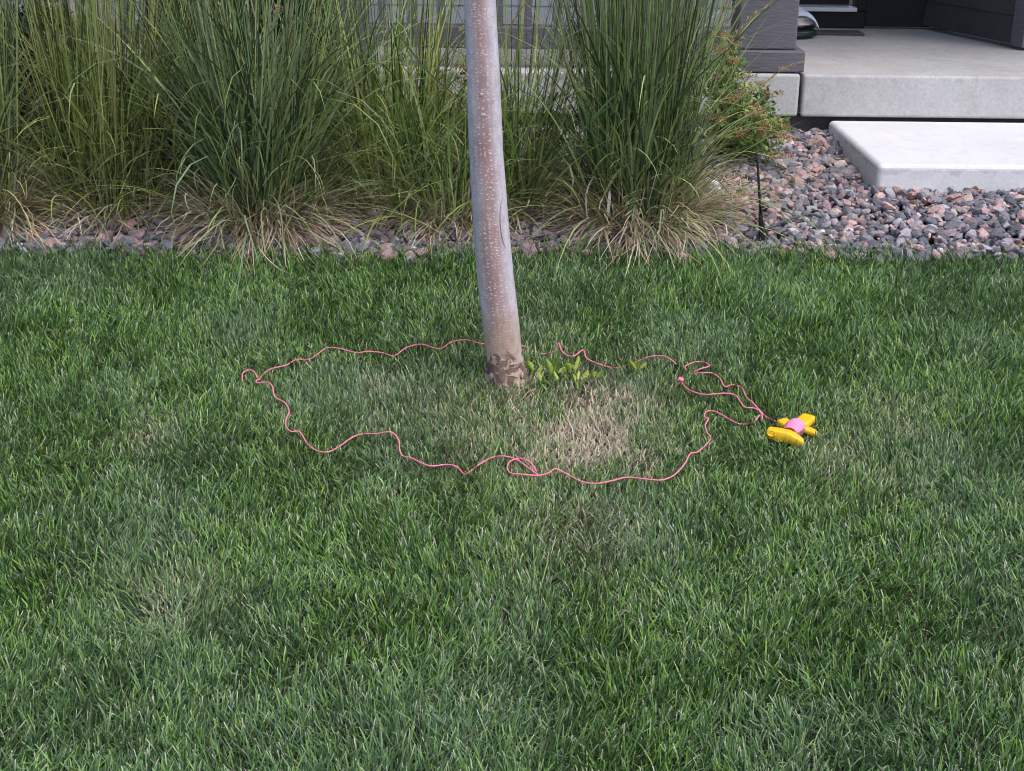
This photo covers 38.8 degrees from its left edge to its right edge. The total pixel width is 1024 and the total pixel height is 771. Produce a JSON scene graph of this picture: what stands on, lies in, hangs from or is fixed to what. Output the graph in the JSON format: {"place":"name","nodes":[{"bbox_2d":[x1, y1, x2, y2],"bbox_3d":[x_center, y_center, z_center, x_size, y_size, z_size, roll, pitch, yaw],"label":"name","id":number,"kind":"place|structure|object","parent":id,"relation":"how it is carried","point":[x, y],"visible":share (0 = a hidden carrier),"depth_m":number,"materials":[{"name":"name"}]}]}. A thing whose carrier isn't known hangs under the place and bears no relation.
{"place":"outdoors","nodes":[
{"label":"outdoors","id":0,"kind":"place"},
{"bbox_2d":[0,0,1023,770],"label":"ground","id":1,"kind":"structure","parent":0,"point":[930,242],"depth_m":3.50,"materials":[{"name":"green plant"}]},
{"bbox_2d":[0,0,102,157],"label":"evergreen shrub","id":2,"kind":"object","parent":1,"relation":"on","point":[30,52],"visible":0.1,"depth_m":5.83,"materials":[{"name":"green plant"}]},
{"bbox_2d":[0,0,181,274],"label":"ornamental grass","id":3,"kind":"object","parent":1,"relation":"on","point":[11,178],"depth_m":5.26,"materials":[{"name":"green plant"}]},
{"bbox_2d":[0,0,310,248],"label":"ornamental grass","id":4,"kind":"object","parent":1,"relation":"on","point":[102,77],"depth_m":5.26,"materials":[{"name":"green plant"}]},
{"bbox_2d":[144,0,272,160],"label":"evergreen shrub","id":5,"kind":"object","parent":1,"relation":"on","point":[186,4],"visible":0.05,"depth_m":5.79,"materials":[{"name":"green plant"}]},
{"bbox_2d":[15,0,466,308],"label":"ornamental grass","id":6,"kind":"object","parent":1,"relation":"on","point":[252,103],"depth_m":5.14,"materials":[{"name":"green plant"}]},
{"bbox_2d":[257,0,351,144],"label":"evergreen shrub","id":7,"kind":"object","parent":1,"relation":"on","point":[279,20],"visible":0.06,"depth_m":5.92,"materials":[{"name":"green plant"}]},
{"bbox_2d":[193,0,568,258],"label":"ornamental grass","id":8,"kind":"object","parent":1,"relation":"on","point":[397,70],"depth_m":5.35,"materials":[{"name":"green plant"}]},
{"bbox_2d":[259,27,598,258],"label":"ornamental grass","id":9,"kind":"object","parent":1,"relation":"on","point":[448,197],"depth_m":5.27,"materials":[{"name":"green plant"}]},
{"bbox_2d":[464,0,531,396],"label":"young tree","id":10,"kind":"object","parent":1,"relation":"on","point":[504,363],"visible":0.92,"depth_m":4.15,"materials":[{"name":"grey plant"}]},
{"bbox_2d":[241,339,777,483],"bbox_3d":[-0.016,0.060,4.145,1.582,0.096,0.923,1,20,0],"label":"loose twine","id":11,"kind":"object","parent":1,"relation":"on","point":[680,379],"visible":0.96,"depth_m":4.10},
{"bbox_2d":[0,0,1023,132],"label":"house","id":12,"kind":"structure","parent":1,"relation":"on","point":[931,61],"depth_m":6.53,"materials":[{"name":"concrete"}]},
{"bbox_2d":[797,27,817,37],"bbox_3d":[1.433,-1.858,7.651,0.340,0.056,0.234,1,20,0],"label":"garden cushion","id":13,"kind":"object","parent":12,"relation":"on","point":[805,32],"visible":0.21,"depth_m":7.57,"materials":[{"name":"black fabric"}]},
{"bbox_2d":[798,6,818,27],"bbox_3d":[1.440,-1.933,7.626,0.322,0.116,0.203,1,20,0],"label":"folded blanket","id":14,"kind":"object","parent":13,"relation":"on","point":[805,18],"visible":0.38,"depth_m":7.55,"materials":[{"name":"beige fabric"}]},
{"bbox_2d":[799,0,856,11],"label":"door","id":15,"kind":"structure","parent":12,"relation":"in","point":[831,2],"depth_m":8.01,"materials":[{"name":"metal"}]},
{"bbox_2d":[816,30,864,34],"bbox_3d":[1.645,-1.898,7.823,0.470,0.012,0.140,1,20,0],"label":"doormat","id":16,"kind":"object","parent":12,"relation":"on","point":[838,32],"visible":0.52,"depth_m":7.77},
{"bbox_2d":[0,124,1023,264],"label":"gravel","id":17,"kind":"structure","parent":1,"relation":"on","point":[985,218],"depth_m":5.34,"materials":[{"name":"grey gravel"}]},
{"bbox_2d":[7,154,782,244],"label":"straw litter","id":18,"kind":"object","parent":17,"relation":"on","point":[452,204],"visible":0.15,"depth_m":5.40,"materials":[{"name":"beige plant"}]},
{"bbox_2d":[381,20,468,152],"bbox_3d":[-0.310,-1.212,5.997,0.444,0.580,0.293,1,20,0],"label":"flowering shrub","id":19,"kind":"object","parent":17,"relation":"on","point":[464,73],"visible":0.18,"depth_m":5.97,"materials":[{"name":"green plant"}]},
{"bbox_2d":[537,136,573,163],"bbox_3d":[0.191,-0.973,5.964,0.204,0.200,0.301,14,24,33],"label":"flowering shrub","id":20,"kind":"object","parent":17,"relation":"on","point":[559,150],"visible":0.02,"depth_m":5.92,"materials":[{"name":"green plant"}]},
{"bbox_2d":[704,177,720,193],"bbox_3d":[0.777,-0.772,5.649,0.067,0.087,0.074,1,20,0],"label":"rock","id":21,"kind":"object","parent":17,"relation":"on","point":[719,187],"visible":0.27,"depth_m":5.62,"materials":[{"name":"grey stone"}]},
{"bbox_2d":[753,150,768,241],"bbox_3d":[0.902,-0.659,5.222,0.093,0.368,0.032,8,21,18],"label":"sprinkler riser","id":22,"kind":"object","parent":17,"relation":"on","point":[760,222],"visible":0.8,"depth_m":5.23,"materials":[{"name":"black plastic"}]},
{"bbox_2d":[777,233,787,236],"bbox_3d":[0.978,-0.544,5.269,0.040,0.015,0.016,3,21,7],"label":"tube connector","id":23,"kind":"object","parent":17,"relation":"on","point":[784,234],"visible":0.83,"depth_m":5.26,"materials":[{"name":"black plastic"}]},
{"bbox_2d":[749,213,821,237],"bbox_3d":[1.001,-0.590,5.341,0.343,0.060,0.035,-11,24,-29],"label":"drip tube","id":24,"kind":"object","parent":17,"relation":"on","point":[785,220],"visible":0.97,"depth_m":5.35,"materials":[{"name":"brown plastic"}]},
{"bbox_2d":[330,0,726,267],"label":"ornamental grass","id":25,"kind":"object","parent":1,"relation":"on","point":[505,96],"depth_m":5.34,"materials":[{"name":"green plant"}]},
{"bbox_2d":[526,361,542,378],"bbox_3d":[0.067,-0.040,4.377,0.051,0.071,0.029,1,20,0],"label":"tree sucker","id":26,"kind":"object","parent":1,"relation":"on","point":[529,365],"visible":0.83,"depth_m":4.38,"materials":[{"name":"green plant"}]},
{"bbox_2d":[538,371,558,387],"bbox_3d":[0.110,-0.011,4.328,0.065,0.060,0.023,-1,20,-5],"label":"tree sucker","id":27,"kind":"object","parent":1,"relation":"on","point":[555,376],"visible":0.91,"depth_m":4.32,"materials":[{"name":"green plant"}]},
{"bbox_2d":[545,358,568,381],"bbox_3d":[0.143,-0.046,4.368,0.080,0.090,0.037,-7,22,-20],"label":"tree sucker","id":28,"kind":"object","parent":1,"relation":"on","point":[551,367],"visible":0.96,"depth_m":4.36,"materials":[{"name":"green plant"}]},
{"bbox_2d":[563,356,579,376],"bbox_3d":[0.178,-0.047,4.377,0.049,0.083,0.025,1,20,0],"label":"tree sucker","id":29,"kind":"object","parent":1,"relation":"on","point":[569,366],"visible":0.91,"depth_m":4.38,"materials":[{"name":"green plant"}]},
{"bbox_2d":[573,370,588,387],"bbox_3d":[0.203,-0.013,4.332,0.036,0.063,0.048,12,23,29],"label":"tree sucker","id":30,"kind":"object","parent":1,"relation":"on","point":[586,374],"visible":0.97,"depth_m":4.33,"materials":[{"name":"green plant"}]},
{"bbox_2d":[591,370,603,383],"bbox_3d":[0.255,-0.019,4.350,0.041,0.058,0.011,1,20,0],"label":"tree sucker","id":31,"kind":"object","parent":1,"relation":"on","point":[599,374],"visible":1,"depth_m":4.34,"materials":[{"name":"green plant"}]},
{"bbox_2d":[628,359,645,376],"bbox_3d":[0.376,-0.053,4.407,0.063,0.071,0.025,-5,21,-16],"label":"tree sucker","id":32,"kind":"object","parent":1,"relation":"on","point":[633,365],"visible":0.92,"depth_m":4.40,"materials":[{"name":"green plant"}]},
{"bbox_2d":[446,0,870,283],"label":"ornamental grass","id":33,"kind":"object","parent":1,"relation":"on","point":[650,97],"depth_m":5.17,"materials":[{"name":"green plant"}]},
{"bbox_2d":[696,23,795,165],"bbox_3d":[0.932,-1.161,5.942,0.499,0.614,0.543,1,20,0],"label":"flowering shrub","id":34,"kind":"object","parent":1,"relation":"on","point":[770,125],"visible":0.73,"depth_m":5.88,"materials":[{"name":"green plant"}]},
{"bbox_2d":[767,413,816,446],"bbox_3d":[0.779,0.123,4.031,0.104,0.056,0.156,17,26,38],"label":"string winder","id":35,"kind":"object","parent":1,"relation":"on","point":[792,429],"visible":1,"depth_m":4.01,"materials":[{"name":"yellow plastic"}]},
{"bbox_2d":[828,121,1023,200],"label":"concrete step","id":36,"kind":"object","parent":1,"relation":"on","point":[961,156],"visible":0.46,"depth_m":5.82,"materials":[{"name":"grey concrete"}]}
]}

